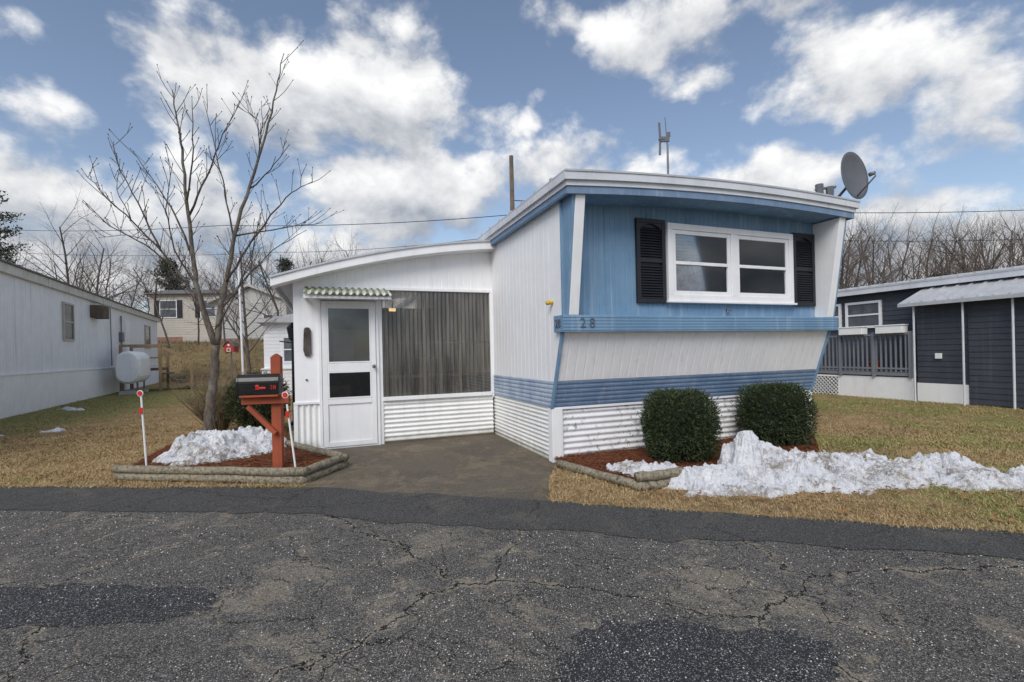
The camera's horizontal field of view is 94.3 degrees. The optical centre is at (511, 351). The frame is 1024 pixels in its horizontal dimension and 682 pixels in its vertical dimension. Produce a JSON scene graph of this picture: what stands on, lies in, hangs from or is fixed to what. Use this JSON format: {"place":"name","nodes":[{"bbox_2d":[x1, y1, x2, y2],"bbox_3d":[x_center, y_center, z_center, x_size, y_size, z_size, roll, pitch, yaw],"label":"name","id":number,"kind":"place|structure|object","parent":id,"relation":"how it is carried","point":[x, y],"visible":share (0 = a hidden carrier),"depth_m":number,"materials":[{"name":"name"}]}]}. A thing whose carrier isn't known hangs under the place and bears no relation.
{"place":"outdoors","nodes":[
{"label":"outdoors","id":0,"kind":"place"},
{"bbox_2d":[133,428,329,467],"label":"mulch ground","id":1,"kind":"structure","parent":0,"point":[270,462],"depth_m":5.58,"materials":[{"name":"wood"}]},
{"bbox_2d":[137,390,146,464],"bbox_3d":[-4.119,0.908,5.295,0.095,0.965,0.029,-1,0,0],"label":"driveway marker","id":2,"kind":"object","parent":1,"relation":"on","point":[140,393],"visible":0.95,"depth_m":5.29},
{"bbox_2d":[77,40,343,430],"bbox_3d":[-4.426,-1.655,6.843,3.832,6.044,1.134,-1,0,0],"label":"young bare tree","id":3,"kind":"object","parent":1,"relation":"on","point":[215,337],"visible":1,"depth_m":6.84,"materials":[{"name":"brown plant"}]},
{"bbox_2d":[151,426,286,465],"bbox_3d":[-3.921,1.214,6.180,1.938,0.467,1.596,-1,0,18],"label":"snow mound","id":4,"kind":"object","parent":1,"relation":"on","point":[201,447],"visible":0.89,"depth_m":5.80,"materials":[{"name":"snow"}]},
{"bbox_2d":[236,354,289,467],"bbox_3d":[-2.669,0.654,5.117,0.515,1.269,0.220,-1,0,-12],"label":"mailbox","id":5,"kind":"object","parent":1,"relation":"on","point":[252,389],"visible":0.98,"depth_m":5.08,"materials":[{"name":"red wood"}]},
{"bbox_2d":[282,392,295,466],"bbox_3d":[-2.345,0.885,5.016,0.146,0.936,0.029,-1,0,0],"label":"driveway marker","id":6,"kind":"object","parent":1,"relation":"on","point":[285,394],"visible":0.94,"depth_m":5.01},
{"bbox_2d":[303,434,555,499],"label":"driveway","id":7,"kind":"structure","parent":0,"point":[493,466],"depth_m":5.29,"materials":[{"name":"concrete"}]},
{"bbox_2d":[132,426,819,480],"bbox_3d":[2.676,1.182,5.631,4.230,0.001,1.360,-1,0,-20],"label":"mulch ground","id":8,"kind":"structure","parent":0,"point":[647,454],"depth_m":5.47,"materials":[{"name":"wood"}]},
{"bbox_2d":[638,387,723,463],"bbox_3d":[1.884,0.831,5.340,0.883,0.907,0.812,-1,0,0],"label":"clipped yew bush","id":9,"kind":"object","parent":8,"relation":"on","point":[682,425],"visible":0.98,"depth_m":5.09,"materials":[{"name":"green plant"}]},
{"bbox_2d":[731,380,820,446],"bbox_3d":[3.382,0.800,6.097,0.924,0.888,0.844,-1,0,0],"label":"clipped yew bush","id":10,"kind":"object","parent":8,"relation":"on","point":[775,412],"visible":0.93,"depth_m":5.85,"materials":[{"name":"green plant"}]},
{"bbox_2d":[0,509,1023,681],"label":"road","id":11,"kind":"structure","parent":0,"point":[828,603],"depth_m":2.49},
{"bbox_2d":[0,583,221,628],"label":"asphalt patch","id":12,"kind":"object","parent":11,"relation":"on","point":[121,607],"visible":1,"depth_m":2.52,"materials":[{"name":"asphalt"}]},
{"bbox_2d":[0,486,1023,559],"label":"road edge strip","id":13,"kind":"object","parent":11,"relation":"on","point":[664,525],"visible":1,"depth_m":3.77,"materials":[{"name":"asphalt"}]},
{"bbox_2d":[0,511,1023,681],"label":"road grit","id":14,"kind":"object","parent":11,"relation":"on","point":[480,606],"visible":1,"depth_m":2.47,"materials":[{"name":"gravel"}]},
{"bbox_2d":[550,619,843,681],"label":"asphalt patch","id":15,"kind":"object","parent":11,"relation":"on","point":[775,651],"visible":1,"depth_m":1.99,"materials":[{"name":"asphalt"}]},
{"bbox_2d":[0,340,1023,534],"bbox_3d":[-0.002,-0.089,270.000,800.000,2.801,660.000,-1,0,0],"label":"ground","id":16,"kind":"structure","parent":0,"point":[202,356],"depth_m":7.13,"materials":[{"name":"plant"}]},
{"bbox_2d":[0,190,32,265],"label":"pine tree","id":17,"kind":"object","parent":16,"relation":"on","point":[8,255],"visible":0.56,"depth_m":30.79,"materials":[{"name":"plant"}]},
{"bbox_2d":[2,226,40,271],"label":"bare tree","id":18,"kind":"object","parent":16,"relation":"on","point":[24,253],"visible":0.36,"depth_m":56.51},
{"bbox_2d":[31,232,84,286],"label":"bare tree","id":19,"kind":"object","parent":16,"relation":"on","point":[54,265],"visible":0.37,"depth_m":46.66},
{"bbox_2d":[3,180,118,291],"bbox_3d":[-32.101,-6.286,33.354,6.026,13.539,5.992,-1,0,14],"label":"bare tree","id":20,"kind":"object","parent":16,"relation":"on","point":[65,262],"visible":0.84,"depth_m":33.70,"materials":[{"name":"plant"}]},
{"bbox_2d":[0,259,160,418],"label":"neighbouring mobile home","id":21,"kind":"object","parent":16,"relation":"on","point":[61,342],"visible":0.82,"depth_m":14.18,"materials":[{"name":"white"}]},
{"bbox_2d":[61,301,74,340],"bbox_3d":[-13.958,-0.946,14.936,0.070,1.200,0.900,-1,0,-27],"label":"window","id":22,"kind":"structure","parent":21,"relation":"in","point":[68,316],"depth_m":14.92,"materials":[{"name":"beige"}]},
{"bbox_2d":[123,320,129,350],"bbox_3d":[-17.134,-0.376,21.169,0.060,2.000,0.900,-1,0,-27],"label":"door","id":23,"kind":"structure","parent":21,"relation":"in","point":[126,323],"depth_m":21.06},
{"bbox_2d":[144,325,150,348],"bbox_3d":[-19.007,-0.786,24.764,0.070,1.200,1.200,-1,0,-27],"label":"window","id":24,"kind":"structure","parent":21,"relation":"in","point":[147,329],"depth_m":24.77,"materials":[{"name":"beige"}]},
{"bbox_2d":[60,233,125,296],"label":"bare tree","id":25,"kind":"object","parent":16,"relation":"on","point":[87,271],"visible":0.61,"depth_m":48.38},
{"bbox_2d":[53,198,154,302],"bbox_3d":[-24.952,-4.292,29.376,5.201,11.687,5.172,-1,0,32],"label":"bare tree","id":26,"kind":"object","parent":16,"relation":"on","point":[98,282],"visible":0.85,"depth_m":29.22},
{"bbox_2d":[89,230,147,298],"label":"bare tree","id":27,"kind":"object","parent":16,"relation":"on","point":[109,271],"visible":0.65,"depth_m":53.64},
{"bbox_2d":[103,248,157,308],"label":"bare tree","id":28,"kind":"object","parent":16,"relation":"on","point":[136,282],"visible":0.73,"depth_m":45.74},
{"bbox_2d":[101,255,161,309],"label":"bare tree","id":29,"kind":"object","parent":16,"relation":"on","point":[136,283],"visible":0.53,"depth_m":49.60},
{"bbox_2d":[115,346,150,394],"bbox_3d":[-14.888,0.696,18.700,0.778,1.858,1.858,-1,0,-27],"label":"oil tank","id":30,"kind":"object","parent":16,"relation":"on","point":[131,367],"visible":0.94,"depth_m":17.98,"materials":[{"name":"grey metal"}]},
{"bbox_2d":[119,256,158,312],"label":"bare tree","id":31,"kind":"object","parent":16,"relation":"on","point":[148,310],"visible":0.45,"depth_m":48.44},
{"bbox_2d":[127,243,179,347],"bbox_3d":[-25.134,-4.421,33.379,3.784,8.551,3.806,-1,0,40],"label":"bare tree","id":32,"kind":"object","parent":16,"relation":"on","point":[154,298],"visible":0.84,"depth_m":33.84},
{"bbox_2d":[119,344,195,390],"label":"wooden steps","id":33,"kind":"structure","parent":16,"relation":"on","point":[159,358],"depth_m":20.08,"materials":[{"name":"brown wood"}]},
{"bbox_2d":[129,230,188,290],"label":"bare tree","id":34,"kind":"object","parent":16,"relation":"on","point":[164,249],"visible":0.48,"depth_m":53.06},
{"bbox_2d":[136,257,191,299],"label":"pine tree","id":35,"kind":"object","parent":16,"relation":"on","point":[170,284],"visible":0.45,"depth_m":45.74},
{"bbox_2d":[141,226,218,312],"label":"bare tree","id":36,"kind":"object","parent":16,"relation":"on","point":[173,259],"visible":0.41,"depth_m":48.48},
{"bbox_2d":[144,289,232,342],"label":"beige house","id":37,"kind":"structure","parent":16,"relation":"on","point":[178,326],"depth_m":40.16,"materials":[{"name":"plastic"}]},
{"bbox_2d":[159,300,176,317],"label":"window","id":38,"kind":"structure","parent":37,"relation":"in","point":[173,309],"depth_m":40.05,"materials":[{"name":"clear glass"}]},
{"bbox_2d":[200,300,214,316],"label":"window","id":39,"kind":"structure","parent":37,"relation":"in","point":[208,309],"depth_m":40.29,"materials":[{"name":"clear glass"}]},
{"bbox_2d":[158,245,221,344],"bbox_3d":[-22.213,-4.024,33.675,3.933,7.182,4.471,-1,0,20],"label":"bare tree","id":40,"kind":"object","parent":16,"relation":"on","point":[197,313],"visible":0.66,"depth_m":33.88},
{"bbox_2d":[154,369,244,429],"bbox_3d":[-5.087,0.830,8.222,1.592,1.110,1.626,-1,0,0],"label":"bare twiggy shrub","id":41,"kind":"object","parent":16,"relation":"on","point":[220,417],"visible":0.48,"depth_m":8.02,"materials":[{"name":"plant"}]},
{"bbox_2d":[157,337,263,381],"bbox_3d":[-20.997,0.241,33.467,26.266,3.098,13.297,-1,0,0],"label":"hillside brush","id":42,"kind":"object","parent":16,"relation":"on","point":[193,347],"visible":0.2,"depth_m":32.47,"materials":[{"name":"plant"}]},
{"bbox_2d":[182,254,251,368],"bbox_3d":[-17.818,-2.662,28.713,4.877,7.835,4.290,-1,0,11],"label":"bare tree","id":43,"kind":"object","parent":16,"relation":"on","point":[233,329],"visible":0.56,"depth_m":29.16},
{"bbox_2d":[207,244,247,353],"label":"bare tree","id":44,"kind":"object","parent":16,"relation":"on","point":[223,322],"visible":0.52,"depth_m":32.76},
{"bbox_2d":[110,440,348,484],"bbox_3d":[-3.855,1.299,5.913,4.190,0.190,1.853,-1,0,29],"label":"garden bed edging","id":45,"kind":"object","parent":16,"relation":"on","point":[337,460],"visible":0.81,"depth_m":4.98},
{"bbox_2d":[222,341,240,423],"bbox_3d":[-5.538,0.601,9.400,0.240,1.640,0.220,-1,0,0],"label":"barn birdhouse","id":46,"kind":"object","parent":16,"relation":"on","point":[231,346],"visible":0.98,"depth_m":9.31,"materials":[{"name":"red wood"}]},
{"bbox_2d":[177,210,287,373],"bbox_3d":[-8.094,-1.349,14.418,3.567,5.841,3.764,-1,0,-38],"label":"bare tree","id":47,"kind":"object","parent":16,"relation":"on","point":[246,333],"visible":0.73,"depth_m":14.34,"materials":[{"name":"plant"}]},
{"bbox_2d":[237,258,243,373],"bbox_3d":[-5.689,-0.276,10.000,0.113,3.401,0.050,-1,0,0],"label":"flagpole","id":48,"kind":"object","parent":16,"relation":"on","point":[241,338],"visible":0.58,"depth_m":9.98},
{"bbox_2d":[207,284,292,340],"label":"grey house","id":49,"kind":"structure","parent":16,"relation":"on","point":[230,334],"depth_m":38.49,"materials":[{"name":"grey"}]},
{"bbox_2d":[228,217,277,288],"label":"bare tree","id":50,"kind":"object","parent":16,"relation":"on","point":[251,265],"visible":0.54,"depth_m":45.47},
{"bbox_2d":[208,228,298,326],"bbox_3d":[-11.593,-2.135,21.269,4.055,7.621,5.367,-1,0,-16],"label":"bare tree","id":51,"kind":"object","parent":16,"relation":"on","point":[268,289],"visible":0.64,"depth_m":20.96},
{"bbox_2d":[219,369,292,428],"bbox_3d":[-4.333,0.828,8.101,1.098,1.100,1.049,-1,0,0],"label":"evergreen bush","id":52,"kind":"object","parent":16,"relation":"on","point":[240,412],"visible":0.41,"depth_m":7.81,"materials":[{"name":"green plant"}]},
{"bbox_2d":[232,236,299,287],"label":"bare tree","id":53,"kind":"object","parent":16,"relation":"on","point":[280,256],"visible":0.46,"depth_m":50.33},
{"bbox_2d":[255,314,292,395],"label":"white outbuilding","id":54,"kind":"structure","parent":16,"relation":"on","point":[272,344],"depth_m":15.87,"materials":[{"name":"paint"}]},
{"bbox_2d":[282,336,291,362],"bbox_3d":[-7.455,-0.087,16.090,0.600,0.900,0.070,-1,0,-21],"label":"window","id":55,"kind":"structure","parent":54,"relation":"in","point":[286,347],"depth_m":16.02,"materials":[{"name":"clear glass"}]},
{"bbox_2d":[262,257,295,288],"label":"pine tree","id":56,"kind":"object","parent":16,"relation":"on","point":[286,262],"visible":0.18,"depth_m":45.70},
{"bbox_2d":[279,322,294,424],"bbox_3d":[-4.208,0.417,8.976,0.338,1.950,0.188,-1,0,-20],"label":"garden lamp post","id":57,"kind":"object","parent":16,"relation":"on","point":[290,329],"visible":0.57,"depth_m":8.97,"materials":[{"name":"black metal"}]},
{"bbox_2d":[297,226,334,264],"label":"bare tree","id":58,"kind":"object","parent":16,"relation":"on","point":[315,249],"visible":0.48,"depth_m":55.26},
{"bbox_2d":[323,228,361,257],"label":"bare tree","id":59,"kind":"object","parent":16,"relation":"on","point":[349,245],"visible":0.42,"depth_m":50.71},
{"bbox_2d":[0,472,1023,522],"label":"fallen leaves","id":60,"kind":"object","parent":16,"relation":"on","point":[846,511],"visible":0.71,"depth_m":3.95,"materials":[{"name":"brown plant"}]},
{"bbox_2d":[509,155,514,210],"bbox_3d":[0.069,-2.777,16.600,0.209,8.150,0.220,-1,0,0],"label":"utility pole","id":61,"kind":"object","parent":16,"relation":"on","point":[511,175],"visible":0.34,"depth_m":16.53,"materials":[{"name":"brown wood"}]},
{"bbox_2d":[9,239,475,255],"bbox_3d":[-37.099,-5.092,30.677,79.300,3.619,3.194,-1,0,18],"label":"overhead wire","id":62,"kind":"object","parent":61,"relation":"attached to","point":[223,254],"visible":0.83,"depth_m":24.39,"materials":[{"name":"black metal"}]},
{"bbox_2d":[0,215,505,230],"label":"overhead wire","id":63,"kind":"object","parent":61,"relation":"attached to","point":[283,225],"visible":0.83,"depth_m":18.93,"materials":[{"name":"black metal"}]},
{"bbox_2d":[514,200,1021,212],"bbox_3d":[40.260,-7.333,27.103,83.240,2.522,2.518,-1,0,-16],"label":"overhead wire","id":64,"kind":"object","parent":61,"relation":"attached to","point":[907,212],"visible":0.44,"depth_m":19.71,"materials":[{"name":"black metal"}]},
{"bbox_2d":[270,168,859,462],"bbox_3d":[-1.205,-0.330,11.603,7.480,3.313,13.890,-1,0,-21],"label":"mobile home","id":65,"kind":"object","parent":16,"relation":"on","point":[565,312],"visible":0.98,"depth_m":6.36,"materials":[{"name":"blue paint"}]},
{"bbox_2d":[332,329,353,373],"bbox_3d":[-3.836,-0.016,10.813,0.450,1.000,0.060,-1,0,-21],"label":"porch back window","id":66,"kind":"structure","parent":65,"relation":"in","point":[343,339],"depth_m":10.79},
{"bbox_2d":[317,298,380,448],"bbox_3d":[-2.286,0.290,6.700,0.810,2.120,0.165,-1,0,-21],"label":"door","id":67,"kind":"structure","parent":65,"relation":"in","point":[348,421],"depth_m":6.70,"materials":[{"name":"white metal"}]},
{"bbox_2d":[378,287,493,443],"bbox_3d":[-1.111,0.182,7.207,1.750,2.285,0.100,-1,0,-21],"label":"porch window frame","id":68,"kind":"structure","parent":65,"relation":"in","point":[410,397],"depth_m":7.14,"materials":[{"name":"metal"}]},
{"bbox_2d":[658,118,669,173],"bbox_3d":[2.548,-2.932,7.899,0.198,1.950,0.057,-1,0,0],"label":"roof antenna","id":69,"kind":"object","parent":65,"relation":"on","point":[666,138],"visible":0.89,"depth_m":7.89,"materials":[{"name":"grey metal"}]},
{"bbox_2d":[665,222,797,305],"bbox_3d":[2.907,-1.121,6.232,2.190,0.985,0.095,-1,0,-21],"label":"window","id":70,"kind":"structure","parent":65,"relation":"in","point":[705,264],"depth_m":6.19,"materials":[{"name":"clear glass"}]},
{"bbox_2d":[814,183,836,194],"bbox_3d":[4.194,-2.167,6.355,0.240,0.170,0.105,-1,0,20],"label":"roof vent","id":71,"kind":"object","parent":65,"relation":"on","point":[820,188],"visible":0.83,"depth_m":6.33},
{"bbox_2d":[838,152,875,198],"bbox_3d":[4.662,-2.426,6.801,0.860,0.848,0.409,-1,0,19],"label":"satellite dish","id":72,"kind":"object","parent":65,"relation":"attached to","point":[854,175],"visible":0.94,"depth_m":6.79,"materials":[{"name":"grey metal"}]},
{"bbox_2d":[556,459,683,491],"bbox_3d":[0.963,1.194,4.737,1.400,0.191,0.477,-1,0,36],"label":"garden bed edging","id":73,"kind":"object","parent":16,"relation":"on","point":[643,481],"visible":0.9,"depth_m":4.43,"materials":[{"name":"stone"}]},
{"bbox_2d":[605,430,1023,498],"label":"snow bank","id":74,"kind":"structure","parent":16,"relation":"on","point":[749,462],"depth_m":4.45,"materials":[{"name":"snow"}]},
{"bbox_2d":[839,210,865,288],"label":"bare tree","id":75,"kind":"object","parent":16,"relation":"on","point":[850,266],"visible":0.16,"depth_m":45.89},
{"bbox_2d":[838,233,873,288],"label":"bare tree","id":76,"kind":"object","parent":16,"relation":"on","point":[857,251],"visible":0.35,"depth_m":46.47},
{"bbox_2d":[838,223,876,287],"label":"bare tree","id":77,"kind":"object","parent":16,"relation":"on","point":[854,256],"visible":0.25,"depth_m":55.74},
{"bbox_2d":[844,210,884,287],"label":"bare tree","id":78,"kind":"object","parent":16,"relation":"on","point":[856,248],"visible":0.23,"depth_m":70.52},
{"bbox_2d":[813,331,917,400],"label":"grey deck","id":79,"kind":"structure","parent":16,"relation":"on","point":[874,385],"depth_m":11.53,"materials":[{"name":"paint"}]},
{"bbox_2d":[838,326,867,334],"bbox_3d":[8.518,-0.528,11.878,0.250,0.195,0.600,-1,0,-21],"label":"planter box","id":80,"kind":"object","parent":79,"relation":"on","point":[859,330],"visible":0.88,"depth_m":11.75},
{"bbox_2d":[874,324,908,333],"bbox_3d":[8.829,-0.535,11.065,0.250,0.195,0.600,-1,0,-21],"label":"planter box","id":81,"kind":"object","parent":79,"relation":"on","point":[894,328],"visible":1,"depth_m":10.96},
{"bbox_2d":[839,195,892,288],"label":"bare tree","id":82,"kind":"object","parent":16,"relation":"on","point":[855,263],"visible":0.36,"depth_m":58.40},
{"bbox_2d":[838,200,908,287],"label":"bare tree","id":83,"kind":"object","parent":16,"relation":"on","point":[863,233],"visible":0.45,"depth_m":62.09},
{"bbox_2d":[848,226,905,283],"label":"bare tree","id":84,"kind":"object","parent":16,"relation":"on","point":[882,263],"visible":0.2,"depth_m":67.53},
{"bbox_2d":[840,216,920,285],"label":"bare tree","id":85,"kind":"object","parent":16,"relation":"on","point":[870,253],"visible":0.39,"depth_m":59.46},
{"bbox_2d":[844,193,921,284],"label":"bare tree","id":86,"kind":"object","parent":16,"relation":"on","point":[872,282],"visible":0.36,"depth_m":62.87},
{"bbox_2d":[844,217,922,285],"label":"bare tree","id":87,"kind":"object","parent":16,"relation":"on","point":[869,272],"visible":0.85,"depth_m":42.16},
{"bbox_2d":[852,216,924,285],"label":"bare tree","id":88,"kind":"object","parent":16,"relation":"on","point":[890,265],"visible":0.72,"depth_m":50.84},
{"bbox_2d":[844,204,950,286],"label":"bare tree","id":89,"kind":"object","parent":16,"relation":"on","point":[907,246],"visible":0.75,"depth_m":52.75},
{"bbox_2d":[879,250,935,280],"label":"bare tree","id":90,"kind":"object","parent":16,"relation":"on","point":[908,270],"visible":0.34,"depth_m":44.35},
{"bbox_2d":[874,238,953,282],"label":"bare tree","id":91,"kind":"object","parent":16,"relation":"on","point":[915,259],"visible":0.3,"depth_m":53.71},
{"bbox_2d":[877,231,952,281],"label":"bare tree","id":92,"kind":"object","parent":16,"relation":"on","point":[913,265],"visible":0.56,"depth_m":45.69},
{"bbox_2d":[813,265,1023,408],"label":"dark neighbouring home","id":93,"kind":"object","parent":16,"relation":"on","point":[967,329],"visible":0.57,"depth_m":10.14,"materials":[{"name":"plastic"}]},
{"bbox_2d":[835,304,841,329],"bbox_3d":[8.917,-0.965,13.287,0.070,0.700,0.600,-1,0,-21],"label":"window","id":94,"kind":"structure","parent":93,"relation":"in","point":[838,311],"depth_m":13.03,"materials":[{"name":"clear glass"}]},
{"bbox_2d":[845,300,881,327],"bbox_3d":[9.228,-0.972,12.474,0.070,0.700,0.900,-1,0,-21],"label":"window","id":95,"kind":"structure","parent":93,"relation":"in","point":[866,313],"depth_m":12.45,"materials":[{"name":"clear glass"}]},
{"bbox_2d":[868,193,971,285],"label":"bare tree","id":96,"kind":"object","parent":16,"relation":"on","point":[927,267],"visible":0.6,"depth_m":51.77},
{"bbox_2d":[890,201,998,281],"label":"bare tree","id":97,"kind":"object","parent":16,"relation":"on","point":[951,259],"visible":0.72,"depth_m":47.21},
{"bbox_2d":[918,237,978,276],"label":"bare tree","id":98,"kind":"object","parent":16,"relation":"on","point":[942,263],"visible":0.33,"depth_m":49.30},
{"bbox_2d":[898,197,1023,278],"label":"bare tree","id":99,"kind":"object","parent":16,"relation":"on","point":[962,268],"visible":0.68,"depth_m":47.61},
{"bbox_2d":[934,238,994,273],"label":"bare tree","id":100,"kind":"object","parent":16,"relation":"on","point":[954,265],"visible":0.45,"depth_m":43.84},
{"bbox_2d":[926,212,1023,273],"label":"bare tree","id":101,"kind":"object","parent":16,"relation":"on","point":[963,244],"visible":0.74,"depth_m":46.26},
{"bbox_2d":[931,208,1018,271],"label":"bare tree","id":102,"kind":"object","parent":16,"relation":"on","point":[974,251],"visible":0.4,"depth_m":50.26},
{"bbox_2d":[955,205,1005,271],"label":"bare tree","id":103,"kind":"object","parent":16,"relation":"on","point":[980,247],"visible":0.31,"depth_m":59.86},
{"bbox_2d":[943,212,1023,269],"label":"bare tree","id":104,"kind":"object","parent":16,"relation":"on","point":[982,242],"visible":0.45,"depth_m":55.07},
{"bbox_2d":[946,213,1021,274],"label":"bare tree","id":105,"kind":"object","parent":16,"relation":"on","point":[986,246],"visible":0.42,"depth_m":50.08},
{"bbox_2d":[951,204,1022,271],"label":"bare tree","id":106,"kind":"object","parent":16,"relation":"on","point":[988,243],"visible":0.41,"depth_m":56.82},
{"bbox_2d":[952,212,1023,273],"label":"bare tree","id":107,"kind":"object","parent":16,"relation":"on","point":[999,252],"visible":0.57,"depth_m":47.49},
{"bbox_2d":[958,213,1023,272],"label":"bare tree","id":108,"kind":"object","parent":16,"relation":"on","point":[995,245],"visible":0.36,"depth_m":60.52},
{"bbox_2d":[968,205,1023,267],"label":"bare tree","id":109,"kind":"object","parent":16,"relation":"on","point":[1006,234],"visible":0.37,"depth_m":66.71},
{"bbox_2d":[981,209,1023,267],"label":"bare tree","id":110,"kind":"object","parent":16,"relation":"on","point":[1009,240],"visible":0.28,"depth_m":66.41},
{"bbox_2d":[981,220,1023,268],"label":"bare tree","id":111,"kind":"object","parent":16,"relation":"on","point":[1012,242],"visible":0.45,"depth_m":53.35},
{"bbox_2d":[985,230,1023,267],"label":"bare tree","id":112,"kind":"object","parent":16,"relation":"on","point":[1017,264],"visible":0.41,"depth_m":45.17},
{"bbox_2d":[988,205,1023,264],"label":"bare tree","id":113,"kind":"object","parent":16,"relation":"on","point":[1008,235],"visible":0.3,"depth_m":69.22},
{"bbox_2d":[0,0,1023,313],"label":"sky","id":114,"kind":"structure","parent":0,"point":[415,110],"materials":[{"name":"blue"}]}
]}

